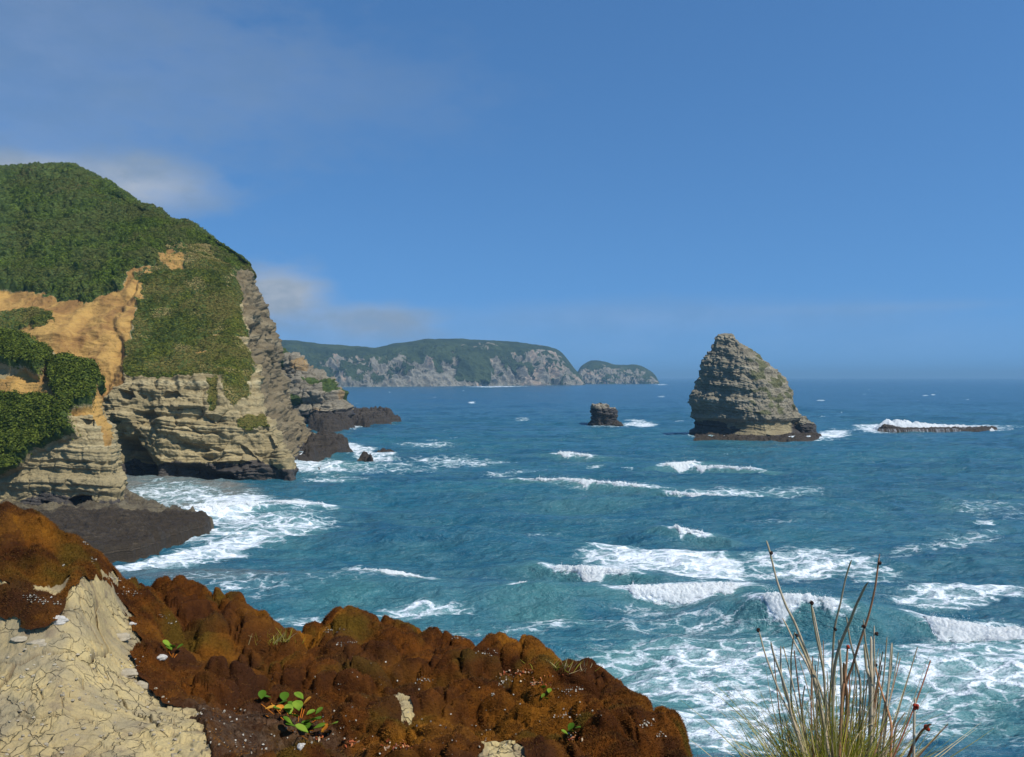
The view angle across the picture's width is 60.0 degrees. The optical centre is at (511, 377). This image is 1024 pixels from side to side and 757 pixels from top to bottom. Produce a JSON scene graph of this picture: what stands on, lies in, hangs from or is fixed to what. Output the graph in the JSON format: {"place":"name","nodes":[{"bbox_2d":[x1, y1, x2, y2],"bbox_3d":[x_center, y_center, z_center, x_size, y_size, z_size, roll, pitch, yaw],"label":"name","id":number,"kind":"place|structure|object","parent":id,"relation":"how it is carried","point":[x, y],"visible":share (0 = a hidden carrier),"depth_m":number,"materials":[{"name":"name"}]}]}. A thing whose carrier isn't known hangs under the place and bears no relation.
{"place":"outdoors","nodes":[
{"label":"outdoors","id":0,"kind":"place"},
{"bbox_2d":[0,328,127,505],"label":"bluff","id":1,"kind":"structure","parent":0,"point":[65,468],"depth_m":153.58,"materials":[{"name":"stone"}]},
{"bbox_2d":[0,430,40,467],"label":"shrub","id":2,"kind":"object","parent":1,"relation":"on","point":[11,441],"visible":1,"depth_m":151.60,"materials":[{"name":"green plant"}]},
{"bbox_2d":[0,327,55,381],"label":"shrub","id":3,"kind":"object","parent":1,"relation":"on","point":[19,347],"visible":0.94,"depth_m":170.34,"materials":[{"name":"green plant"}]},
{"bbox_2d":[0,386,80,443],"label":"shrub","id":4,"kind":"object","parent":1,"relation":"on","point":[16,404],"visible":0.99,"depth_m":154.67,"materials":[{"name":"green plant"}]},
{"bbox_2d":[46,351,106,414],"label":"shrub","id":5,"kind":"object","parent":1,"relation":"on","point":[64,377],"visible":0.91,"depth_m":161.49,"materials":[{"name":"green plant"}]},
{"bbox_2d":[0,569,525,756],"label":"rock ledge","id":6,"kind":"object","parent":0,"point":[95,608],"visible":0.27,"depth_m":3.84,"materials":[{"name":"stone"}]},
{"bbox_2d":[10,636,27,641],"bbox_3d":[-2.247,1.195,4.045,0.068,0.027,0.067,0,0,-40],"label":"rock chip","id":7,"kind":"object","parent":6,"relation":"on","point":[19,639],"visible":1,"depth_m":4.03,"materials":[{"name":"grey stone"}]},
{"bbox_2d":[26,639,46,647],"bbox_3d":[-2.145,1.210,4.028,0.109,0.037,0.091,0,0,-35],"label":"rock chip","id":8,"kind":"object","parent":6,"relation":"on","point":[40,642],"visible":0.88,"depth_m":4.01,"materials":[{"name":"grey stone"}]},
{"bbox_2d":[52,615,68,624],"bbox_3d":[-2.125,1.142,4.159,0.082,0.055,0.067,0,0,25],"label":"stone","id":9,"kind":"object","parent":6,"relation":"on","point":[61,620],"visible":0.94,"depth_m":4.14,"materials":[{"name":"white stone"}]},
{"bbox_2d":[1,648,198,756],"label":"grit","id":10,"kind":"object","parent":6,"relation":"on","point":[83,728],"visible":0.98,"depth_m":3.69,"materials":[{"name":"grey stone"}]},
{"bbox_2d":[117,632,130,641],"bbox_3d":[-2.023,1.343,4.585,0.100,0.042,0.083,0,0,21],"label":"rock chip","id":11,"kind":"object","parent":6,"relation":"on","point":[125,636],"visible":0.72,"depth_m":4.57,"materials":[{"name":"grey stone"}]},
{"bbox_2d":[120,668,137,678],"bbox_3d":[-1.852,1.426,4.258,0.115,0.045,0.089,0,0,0],"label":"rock chip","id":12,"kind":"object","parent":6,"relation":"on","point":[129,673],"visible":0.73,"depth_m":4.24,"materials":[{"name":"grey stone"}]},
{"bbox_2d":[136,680,151,690],"bbox_3d":[-1.756,1.476,4.237,0.119,0.051,0.092,0,0,0],"label":"rock chip","id":13,"kind":"object","parent":6,"relation":"on","point":[144,684],"visible":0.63,"depth_m":4.21,"materials":[{"name":"grey stone"}]},
{"bbox_2d":[258,690,337,739],"bbox_3d":[-0.894,1.493,3.912,0.308,0.384,1.223,0,0,-23],"label":"succulent plant","id":14,"kind":"object","parent":6,"relation":"on","point":[289,706],"visible":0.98,"depth_m":4.13,"materials":[{"name":"green plant"}]},
{"bbox_2d":[0,501,691,756],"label":"moss","id":15,"kind":"object","parent":6,"relation":"on","point":[281,650],"visible":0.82,"depth_m":4.67,"materials":[{"name":"brown plant"}]},
{"bbox_2d":[157,654,167,660],"bbox_3d":[-1.803,1.440,4.549,0.071,0.033,0.057,0,0,0],"label":"stone","id":16,"kind":"object","parent":15,"relation":"on","point":[164,657],"visible":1,"depth_m":4.53,"materials":[{"name":"white stone"}]},
{"bbox_2d":[162,640,182,657],"bbox_3d":[-1.789,1.442,4.682,0.107,0.119,0.040,0,0,-37],"label":"succulent plant","id":17,"kind":"object","parent":15,"relation":"on","point":[168,645],"visible":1,"depth_m":4.67,"materials":[{"name":"green plant"}]},
{"bbox_2d":[248,628,305,644],"bbox_3d":[-1.496,1.598,5.460,0.399,0.079,0.237,0,0,31],"label":"grass tuft","id":18,"kind":"object","parent":15,"relation":"on","point":[278,638],"visible":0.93,"depth_m":5.45,"materials":[{"name":"green plant"}]},
{"bbox_2d":[269,624,295,641],"bbox_3d":[-1.464,1.597,5.533,0.264,0.111,0.158,0,0,25],"label":"grass tuft","id":19,"kind":"object","parent":15,"relation":"on","point":[286,636],"visible":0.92,"depth_m":5.53,"materials":[{"name":"green plant"}]},
{"bbox_2d":[297,743,305,749],"bbox_3d":[-0.785,1.385,3.314,0.036,0.035,0.036,0,0,-27],"label":"stone","id":20,"kind":"object","parent":15,"relation":"on","point":[300,746],"visible":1,"depth_m":3.31,"materials":[{"name":"white stone"}]},
{"bbox_2d":[23,540,666,754],"bbox_3d":[-1.023,1.800,4.745,3.765,1.761,2.628,0,0,19],"label":"lichen","id":21,"kind":"object","parent":15,"relation":"on","point":[30,596],"visible":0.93,"depth_m":4.29},
{"bbox_2d":[0,500,693,756],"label":"moss fibres","id":22,"kind":"object","parent":15,"relation":"on","point":[550,719],"visible":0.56,"depth_m":4.51,"materials":[{"name":"brown plant"}]},
{"bbox_2d":[278,668,582,749],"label":"leaf litter","id":23,"kind":"object","parent":15,"relation":"on","point":[393,748],"visible":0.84,"depth_m":3.97,"materials":[{"name":"red plant"}]},
{"bbox_2d":[541,685,551,706],"bbox_3d":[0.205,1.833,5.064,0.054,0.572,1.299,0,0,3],"label":"succulent plant","id":24,"kind":"object","parent":15,"relation":"on","point":[549,690],"visible":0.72,"depth_m":4.46,"materials":[{"name":"green plant"}]},
{"bbox_2d":[522,658,600,673],"bbox_3d":[0.266,1.538,4.744,0.445,0.069,0.150,0,0,0],"label":"grass tuft","id":25,"kind":"object","parent":15,"relation":"on","point":[566,665],"visible":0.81,"depth_m":4.73,"materials":[{"name":"green plant"}]},
{"bbox_2d":[561,723,580,741],"bbox_3d":[0.255,1.588,3.920,0.076,0.100,0.082,0,0,-29],"label":"succulent plant","id":26,"kind":"object","parent":15,"relation":"on","point":[570,726],"visible":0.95,"depth_m":3.93,"materials":[{"name":"green plant"}]},
{"bbox_2d":[682,540,1004,756],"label":"rush clump","id":27,"kind":"object","parent":6,"relation":"on","point":[830,741],"visible":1,"depth_m":3.28,"materials":[{"name":"green plant"}]},
{"bbox_2d":[281,348,355,423],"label":"cliff","id":28,"kind":"structure","parent":0,"point":[312,390],"depth_m":459.44,"materials":[{"name":"grey stone"}]},
{"bbox_2d":[0,0,1023,377],"label":"sky","id":29,"kind":"structure","parent":0,"point":[833,188],"materials":[{"name":"blue"}]},
{"bbox_2d":[112,378,1023,756],"bbox_3d":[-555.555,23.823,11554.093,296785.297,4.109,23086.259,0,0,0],"label":"sea","id":30,"kind":"structure","parent":0,"point":[458,512],"depth_m":131.92,"materials":[{"name":"liquid"}]},
{"bbox_2d":[0,488,213,562],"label":"rock shelf","id":31,"kind":"object","parent":30,"relation":"in","point":[133,527],"visible":0.5,"depth_m":132.53,"materials":[{"name":"grey stone"}]},
{"bbox_2d":[0,162,315,480],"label":"headland","id":32,"kind":"structure","parent":30,"relation":"in","point":[172,426],"depth_m":241.90,"materials":[{"name":"stone"}]},
{"bbox_2d":[0,161,256,301],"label":"hilltop scrub","id":33,"kind":"object","parent":32,"relation":"on","point":[232,258],"visible":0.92,"depth_m":291.68,"materials":[{"name":"green plant"}]},
{"bbox_2d":[0,242,269,430],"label":"slope scrub","id":34,"kind":"object","parent":32,"relation":"on","point":[209,258],"visible":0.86,"depth_m":243.40,"materials":[{"name":"green plant"}]},
{"bbox_2d":[183,498,265,514],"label":"breaking wave","id":35,"kind":"object","parent":30,"relation":"on","point":[217,507],"visible":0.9,"depth_m":157.94,"materials":[{"name":"liquid"}]},
{"bbox_2d":[266,498,327,504],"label":"breaking wave","id":36,"kind":"object","parent":30,"relation":"on","point":[295,501],"visible":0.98,"depth_m":166.17,"materials":[{"name":"liquid"}]},
{"bbox_2d":[296,429,352,461],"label":"rock reef","id":37,"kind":"object","parent":30,"relation":"in","point":[323,444],"visible":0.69,"depth_m":283.46},
{"bbox_2d":[306,410,354,432],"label":"rock reef","id":38,"kind":"object","parent":30,"relation":"in","point":[329,421],"visible":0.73,"depth_m":404.06},
{"bbox_2d":[357,451,373,461],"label":"boulder","id":39,"kind":"object","parent":30,"relation":"in","point":[365,456],"visible":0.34,"depth_m":260.95,"materials":[{"name":"grey stone"}]},
{"bbox_2d":[351,406,400,426],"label":"rock reef","id":40,"kind":"object","parent":30,"relation":"in","point":[365,417],"visible":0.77,"depth_m":463.61},
{"bbox_2d":[377,448,393,451],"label":"rock slab","id":41,"kind":"object","parent":30,"relation":"in","point":[385,450],"visible":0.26,"depth_m":285.19,"materials":[{"name":"grey stone"}]},
{"bbox_2d":[360,567,424,577],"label":"breaking wave","id":42,"kind":"object","parent":30,"relation":"on","point":[387,571],"visible":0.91,"depth_m":105.76,"materials":[{"name":"liquid"}]},
{"bbox_2d":[281,338,584,386],"bbox_3d":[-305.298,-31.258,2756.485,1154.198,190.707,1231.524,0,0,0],"label":"distant headland","id":43,"kind":"structure","parent":30,"relation":"in","point":[442,362],"depth_m":2503.93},
{"bbox_2d":[557,451,590,458],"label":"breaking wave","id":44,"kind":"object","parent":30,"relation":"on","point":[565,453],"visible":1,"depth_m":264.38,"materials":[{"name":"liquid"}]},
{"bbox_2d":[528,474,644,486],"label":"breaking wave","id":45,"kind":"object","parent":30,"relation":"on","point":[586,482],"visible":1,"depth_m":192.82,"materials":[{"name":"liquid"}]},
{"bbox_2d":[552,561,629,581],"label":"breaking wave","id":46,"kind":"object","parent":30,"relation":"on","point":[590,573],"visible":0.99,"depth_m":105.93,"materials":[{"name":"liquid"}]},
{"bbox_2d":[588,403,623,425],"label":"sea rock","id":47,"kind":"object","parent":30,"relation":"in","point":[605,414],"visible":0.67,"depth_m":447.64,"materials":[{"name":"grey stone"}]},
{"bbox_2d":[578,360,658,383],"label":"distant islet","id":48,"kind":"object","parent":30,"relation":"in","point":[595,372],"visible":0.78,"depth_m":3315.40,"materials":[{"name":"grey stone"}]},
{"bbox_2d":[663,459,696,471],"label":"breaking wave","id":49,"kind":"object","parent":30,"relation":"on","point":[680,466],"visible":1,"depth_m":235.13,"materials":[{"name":"liquid"}]},
{"bbox_2d":[619,578,742,604],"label":"breaking wave","id":50,"kind":"object","parent":30,"relation":"on","point":[674,592],"visible":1,"depth_m":95.32,"materials":[{"name":"liquid"}]},
{"bbox_2d":[673,524,705,534],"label":"breaking wave","id":51,"kind":"object","parent":30,"relation":"on","point":[681,529],"visible":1,"depth_m":133.20,"materials":[{"name":"liquid"}]},
{"bbox_2d":[672,490,721,496],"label":"breaking wave","id":52,"kind":"object","parent":30,"relation":"on","point":[692,494],"visible":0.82,"depth_m":178.73,"materials":[{"name":"liquid"}]},
{"bbox_2d":[694,464,755,471],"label":"breaking wave","id":53,"kind":"object","parent":30,"relation":"on","point":[700,467],"visible":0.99,"depth_m":232.60,"materials":[{"name":"liquid"}]},
{"bbox_2d":[687,333,821,441],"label":"sea stack","id":54,"kind":"object","parent":30,"relation":"in","point":[740,392],"visible":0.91,"depth_m":359.17,"materials":[{"name":"grey stone"}]},
{"bbox_2d":[761,586,838,622],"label":"breaking wave","id":55,"kind":"object","parent":30,"relation":"on","point":[774,600],"visible":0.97,"depth_m":87.91,"materials":[{"name":"liquid"}]},
{"bbox_2d":[873,419,996,432],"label":"reef","id":56,"kind":"object","parent":30,"relation":"in","point":[895,425],"visible":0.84,"depth_m":403.83},
{"bbox_2d":[926,612,1023,642],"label":"breaking wave","id":57,"kind":"object","parent":30,"relation":"on","point":[960,631],"visible":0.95,"depth_m":82.25,"materials":[{"name":"liquid"}]}
]}

